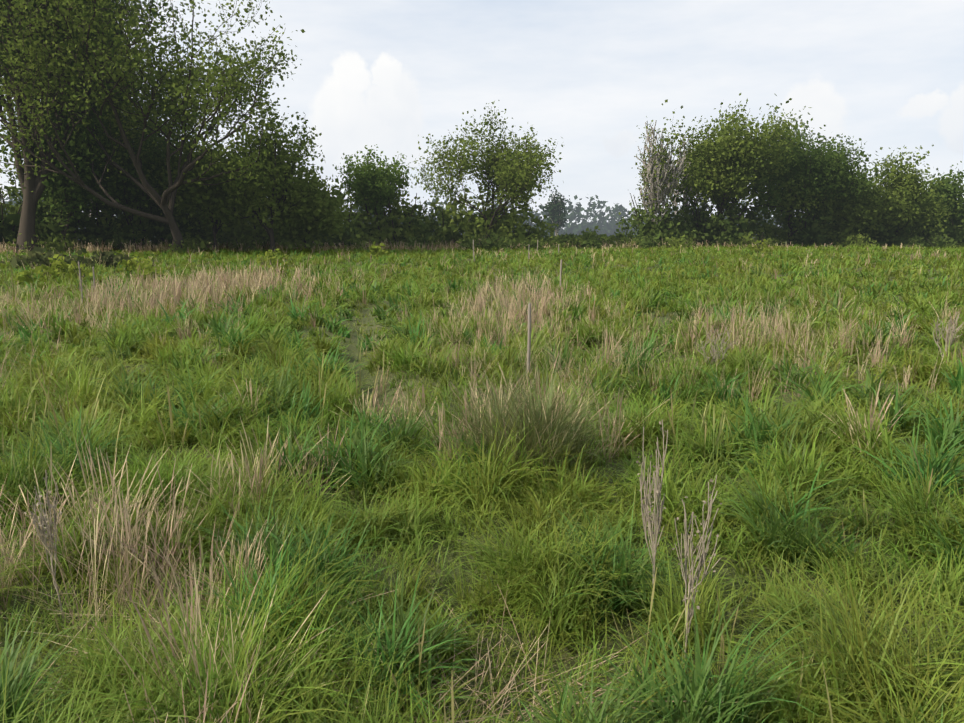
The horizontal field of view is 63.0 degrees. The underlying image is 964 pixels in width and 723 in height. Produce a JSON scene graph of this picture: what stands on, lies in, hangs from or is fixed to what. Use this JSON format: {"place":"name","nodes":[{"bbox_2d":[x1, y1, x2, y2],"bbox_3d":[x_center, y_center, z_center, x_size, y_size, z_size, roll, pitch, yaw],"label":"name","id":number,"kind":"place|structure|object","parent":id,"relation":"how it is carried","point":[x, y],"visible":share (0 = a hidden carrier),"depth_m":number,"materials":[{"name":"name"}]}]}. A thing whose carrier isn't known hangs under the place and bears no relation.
{"place":"outdoors","nodes":[
{"label":"outdoors","id":0,"kind":"place"},
{"bbox_2d":[0,241,963,722],"bbox_3d":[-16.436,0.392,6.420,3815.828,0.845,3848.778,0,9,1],"label":"meadow ground","id":1,"kind":"structure","parent":0,"point":[442,587],"depth_m":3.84,"materials":[{"name":"green plant"}]},
{"bbox_2d":[0,246,137,268],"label":"brambles","id":2,"kind":"object","parent":1,"relation":"on","point":[35,255],"depth_m":36.97,"materials":[{"name":"green plant"}]},
{"bbox_2d":[78,261,82,303],"bbox_3d":[-9.490,-1.657,18.640,0.049,1.451,0.112,-6,11,-34],"label":"stake","id":3,"kind":"object","parent":1,"relation":"on","point":[80,281],"visible":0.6,"depth_m":18.61,"materials":[{"name":"grey wood"}]},
{"bbox_2d":[92,267,94,287],"bbox_3d":[-11.813,-2.338,23.968,0.053,1.118,0.088,-8,12,-42],"label":"stake","id":4,"kind":"object","parent":1,"relation":"on","point":[93,276],"visible":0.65,"depth_m":23.91,"materials":[{"name":"grey wood"}]},
{"bbox_2d":[0,0,216,253],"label":"tree","id":5,"kind":"object","parent":1,"relation":"on","point":[81,196],"depth_m":52.91,"materials":[{"name":"green plant"}]},
{"bbox_2d":[0,0,366,252],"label":"tree","id":6,"kind":"object","parent":1,"relation":"on","point":[303,213],"depth_m":50.45,"materials":[{"name":"green plant"}]},
{"bbox_2d":[0,537,705,722],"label":"grass","id":7,"kind":"structure","parent":1,"relation":"on","point":[506,687],"depth_m":2.94,"materials":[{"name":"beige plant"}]},
{"bbox_2d":[333,144,416,237],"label":"small tree","id":8,"kind":"object","parent":1,"relation":"on","point":[381,182],"depth_m":67.91,"materials":[{"name":"green plant"}]},
{"bbox_2d":[15,235,767,287],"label":"shrubs","id":9,"kind":"object","parent":1,"relation":"on","point":[150,270],"depth_m":30.61,"materials":[{"name":"green plant"}]},
{"bbox_2d":[0,192,801,240],"bbox_3d":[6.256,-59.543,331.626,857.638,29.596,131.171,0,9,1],"label":"trees","id":10,"kind":"object","parent":1,"relation":"on","point":[609,228],"visible":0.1,"depth_m":350.11,"materials":[{"name":"green plant"}]},
{"bbox_2d":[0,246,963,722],"bbox_3d":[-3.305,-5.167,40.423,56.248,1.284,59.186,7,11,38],"label":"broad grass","id":11,"kind":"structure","parent":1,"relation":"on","point":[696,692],"depth_m":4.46,"materials":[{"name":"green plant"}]},
{"bbox_2d":[0,237,963,722],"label":"dry grass","id":12,"kind":"structure","parent":1,"relation":"on","point":[206,287],"depth_m":7.93,"materials":[{"name":"beige plant"}]},
{"bbox_2d":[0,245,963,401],"bbox_3d":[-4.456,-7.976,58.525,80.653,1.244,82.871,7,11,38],"label":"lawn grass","id":13,"kind":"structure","parent":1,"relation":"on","point":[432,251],"depth_m":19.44,"materials":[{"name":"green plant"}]},
{"bbox_2d":[0,253,963,722],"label":"grass seedstems","id":14,"kind":"object","parent":1,"relation":"on","point":[724,417],"depth_m":6.80,"materials":[{"name":"plant"}]},
{"bbox_2d":[0,179,963,254],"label":"light hedge shrubs","id":15,"kind":"object","parent":1,"relation":"on","point":[454,229],"depth_m":71.13,"materials":[{"name":"green plant"}]},
{"bbox_2d":[0,174,963,252],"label":"hedge shrubs","id":16,"kind":"object","parent":1,"relation":"on","point":[680,223],"depth_m":72.52,"materials":[{"name":"green plant"}]},
{"bbox_2d":[408,100,564,242],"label":"tree","id":17,"kind":"object","parent":1,"relation":"on","point":[484,162],"depth_m":71.39,"materials":[{"name":"green plant"}]},
{"bbox_2d":[24,312,963,667],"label":"weed stalks","id":18,"kind":"object","parent":1,"relation":"on","point":[649,518],"depth_m":3.33,"materials":[{"name":"beige plant"}]},
{"bbox_2d":[394,337,644,486],"bbox_3d":[0.302,0.334,5.226,1.797,1.043,1.761,0,9,1],"label":"grass tussock","id":19,"kind":"object","parent":1,"relation":"on","point":[536,416],"visible":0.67,"depth_m":5.23,"materials":[{"name":"green plant"}]},
{"bbox_2d":[526,303,530,376],"bbox_3d":[0.529,-0.070,8.945,0.055,1.202,0.045,4,10,26],"label":"stake","id":20,"kind":"object","parent":1,"relation":"on","point":[529,333],"visible":0.67,"depth_m":8.90,"materials":[{"name":"grey wood"}]},
{"bbox_2d":[449,377,607,481],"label":"dry grass stems","id":21,"kind":"object","parent":1,"relation":"on","point":[531,425],"visible":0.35,"depth_m":5.18,"materials":[{"name":"beige plant"}]},
{"bbox_2d":[539,186,570,235],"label":"tree","id":22,"kind":"object","parent":1,"relation":"on","point":[553,210],"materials":[{"name":"green plant"}]},
{"bbox_2d":[560,259,561,288],"bbox_3d":[2.327,-2.361,23.206,0.063,1.290,0.044,8,12,43],"label":"stake","id":23,"kind":"object","parent":1,"relation":"on","point":[560,271],"visible":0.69,"depth_m":23.14,"materials":[{"name":"brown wood"}]},
{"bbox_2d":[632,116,704,235],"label":"bare tree","id":24,"kind":"object","parent":1,"relation":"on","point":[651,194],"depth_m":76.55,"materials":[{"name":"grey plant"}]},
{"bbox_2d":[646,93,958,246],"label":"trees","id":25,"kind":"object","parent":1,"relation":"on","point":[908,189],"depth_m":79.01,"materials":[{"name":"green plant"}]},
{"bbox_2d":[744,103,963,245],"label":"tree","id":26,"kind":"object","parent":1,"relation":"on","point":[948,190],"depth_m":80.05,"materials":[{"name":"green plant"}]},
{"bbox_2d":[0,0,963,229],"label":"sky","id":27,"kind":"structure","parent":0,"point":[887,74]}
]}

